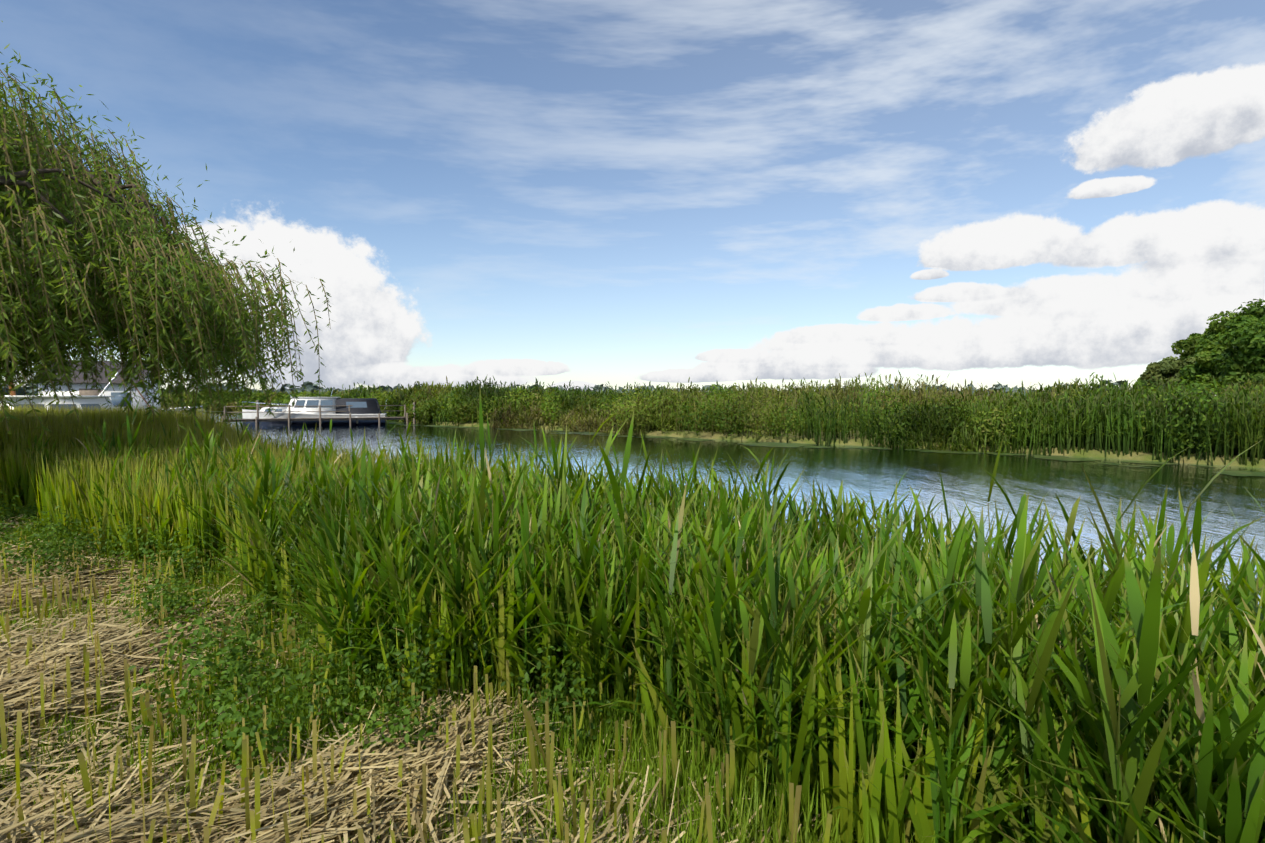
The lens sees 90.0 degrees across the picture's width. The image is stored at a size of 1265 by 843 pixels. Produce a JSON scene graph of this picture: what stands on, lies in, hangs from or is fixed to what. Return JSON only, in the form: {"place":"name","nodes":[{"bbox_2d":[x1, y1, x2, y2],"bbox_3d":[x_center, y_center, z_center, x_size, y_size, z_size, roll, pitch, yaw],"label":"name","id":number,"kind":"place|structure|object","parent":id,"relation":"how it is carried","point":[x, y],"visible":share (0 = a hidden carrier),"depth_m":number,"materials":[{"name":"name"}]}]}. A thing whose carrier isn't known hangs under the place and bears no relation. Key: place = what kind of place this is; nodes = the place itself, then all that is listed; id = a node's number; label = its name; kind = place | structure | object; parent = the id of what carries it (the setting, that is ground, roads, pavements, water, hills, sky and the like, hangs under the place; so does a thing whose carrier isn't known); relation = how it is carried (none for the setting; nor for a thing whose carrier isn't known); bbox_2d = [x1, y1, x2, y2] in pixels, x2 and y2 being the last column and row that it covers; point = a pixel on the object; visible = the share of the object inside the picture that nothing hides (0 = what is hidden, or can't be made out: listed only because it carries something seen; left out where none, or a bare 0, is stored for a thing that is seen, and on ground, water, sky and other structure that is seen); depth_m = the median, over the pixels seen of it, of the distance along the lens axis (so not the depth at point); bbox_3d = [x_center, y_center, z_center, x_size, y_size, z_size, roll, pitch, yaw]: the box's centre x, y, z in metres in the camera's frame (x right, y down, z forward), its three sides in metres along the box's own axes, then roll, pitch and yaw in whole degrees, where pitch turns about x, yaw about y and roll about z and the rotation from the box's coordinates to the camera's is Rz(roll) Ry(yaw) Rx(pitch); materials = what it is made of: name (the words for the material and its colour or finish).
{"place":"outdoors","nodes":[
{"label":"outdoors","id":0,"kind":"place"},
{"bbox_2d":[0,409,1264,842],"bbox_3d":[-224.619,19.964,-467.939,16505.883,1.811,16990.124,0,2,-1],"label":"ground","id":1,"kind":"structure","parent":0,"point":[1100,453],"depth_m":29.76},
{"bbox_2d":[35,360,164,410],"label":"shed","id":2,"kind":"structure","parent":1,"relation":"on","point":[82,390],"depth_m":34.83,"materials":[{"name":"wood"}]},
{"bbox_2d":[0,21,332,435],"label":"willow","id":3,"kind":"object","parent":1,"relation":"on","point":[7,305],"depth_m":8.66,"materials":[{"name":"green plant"}]},
{"bbox_2d":[221,405,407,427],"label":"jetty","id":4,"kind":"object","parent":1,"relation":"on","point":[257,420],"visible":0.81,"depth_m":51.17,"materials":[{"name":"brown wood"}]},
{"bbox_2d":[0,481,832,818],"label":"undergrowth","id":5,"kind":"object","parent":1,"relation":"on","point":[224,703],"visible":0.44,"depth_m":3.06,"materials":[{"name":"green plant"}]},
{"bbox_2d":[0,512,840,842],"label":"straw","id":6,"kind":"object","parent":1,"relation":"on","point":[378,780],"visible":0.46,"depth_m":2.59,"materials":[{"name":"beige plant"}]},
{"bbox_2d":[0,500,914,842],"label":"shoots","id":7,"kind":"object","parent":1,"relation":"on","point":[472,830],"visible":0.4,"depth_m":2.51,"materials":[{"name":"green plant"}]},
{"bbox_2d":[0,500,1018,842],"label":"grass","id":8,"kind":"structure","parent":1,"relation":"on","point":[636,762],"depth_m":2.69,"materials":[{"name":"plant"}]},
{"bbox_2d":[280,388,778,408],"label":"shrubs","id":9,"kind":"object","parent":1,"relation":"on","point":[371,391],"depth_m":86.83,"materials":[{"name":"green plant"}]},
{"bbox_2d":[0,380,1215,396],"bbox_3d":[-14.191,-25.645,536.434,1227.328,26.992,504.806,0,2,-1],"label":"trees","id":10,"kind":"object","parent":1,"relation":"on","point":[310,386],"visible":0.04,"depth_m":537.40,"materials":[{"name":"green plant"}]},
{"bbox_2d":[0,401,1258,842],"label":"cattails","id":11,"kind":"object","parent":1,"relation":"on","point":[18,465],"visible":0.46,"depth_m":3.10,"materials":[{"name":"green plant"}]},
{"bbox_2d":[8,391,1264,842],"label":"reeds","id":12,"kind":"object","parent":1,"relation":"on","point":[938,638],"visible":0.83,"depth_m":2.58,"materials":[{"name":"green plant"}]},
{"bbox_2d":[76,428,1264,842],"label":"dry reeds","id":13,"kind":"object","parent":1,"relation":"on","point":[1194,596],"depth_m":1.76,"materials":[{"name":"plant"}]},
{"bbox_2d":[1134,377,1144,387],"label":"tree","id":14,"kind":"object","parent":1,"relation":"on","point":[1140,380],"visible":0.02,"depth_m":84.90,"materials":[{"name":"green plant"}]},
{"bbox_2d":[1140,356,1195,394],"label":"tree","id":15,"kind":"object","parent":1,"relation":"on","point":[1164,368],"depth_m":69.74,"materials":[{"name":"green plant"}]},
{"bbox_2d":[1171,333,1204,363],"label":"tree","id":16,"kind":"object","parent":1,"relation":"on","point":[1187,346],"visible":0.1,"depth_m":76.90,"materials":[{"name":"green plant"}]},
{"bbox_2d":[1179,340,1253,393],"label":"tree","id":17,"kind":"object","parent":1,"relation":"on","point":[1208,353],"depth_m":64.29,"materials":[{"name":"green plant"}]},
{"bbox_2d":[1195,298,1264,350],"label":"tree","id":18,"kind":"object","parent":1,"relation":"on","point":[1256,309],"depth_m":71.53,"materials":[{"name":"green plant"}]},
{"bbox_2d":[1215,314,1264,393],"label":"tree","id":19,"kind":"object","parent":1,"relation":"on","point":[1247,332],"depth_m":56.03,"materials":[{"name":"green plant"}]},
{"bbox_2d":[0,0,1264,395],"label":"sky","id":20,"kind":"structure","parent":0,"point":[591,193],"materials":[{"name":"blue"}]},
{"bbox_2d":[162,407,1264,614],"bbox_3d":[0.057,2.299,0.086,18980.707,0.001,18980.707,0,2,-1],"label":"water","id":21,"kind":"structure","parent":0,"point":[877,473],"depth_m":18.73,"materials":[{"name":"blue liquid"}]},
{"bbox_2d":[0,372,202,415],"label":"boat","id":22,"kind":"object","parent":21,"relation":"on","point":[86,401],"visible":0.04,"depth_m":19.34,"materials":[{"name":"white plastic"}]},
{"bbox_2d":[169,400,415,423],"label":"mooring piles","id":23,"kind":"object","parent":21,"relation":"in","point":[414,421],"visible":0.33,"depth_m":55.00,"materials":[{"name":"brown wood"}]},
{"bbox_2d":[242,386,386,425],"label":"cabin cruiser","id":24,"kind":"object","parent":21,"relation":"on","point":[364,407],"visible":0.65,"depth_m":52.53,"materials":[{"name":"white plastic"}]},
{"bbox_2d":[160,370,1264,465],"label":"reeds","id":25,"kind":"object","parent":21,"relation":"in","point":[1245,426],"visible":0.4,"depth_m":30.18,"materials":[{"name":"green plant"}]},
{"bbox_2d":[175,409,1264,476],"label":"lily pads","id":26,"kind":"object","parent":21,"relation":"on","point":[1066,458],"visible":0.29,"depth_m":27.49,"materials":[{"name":"green plant"}]},
{"bbox_2d":[217,374,1262,453],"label":"bank clumps","id":27,"kind":"object","parent":21,"relation":"on","point":[719,422],"visible":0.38,"depth_m":35.67,"materials":[{"name":"green plant"}]}
]}

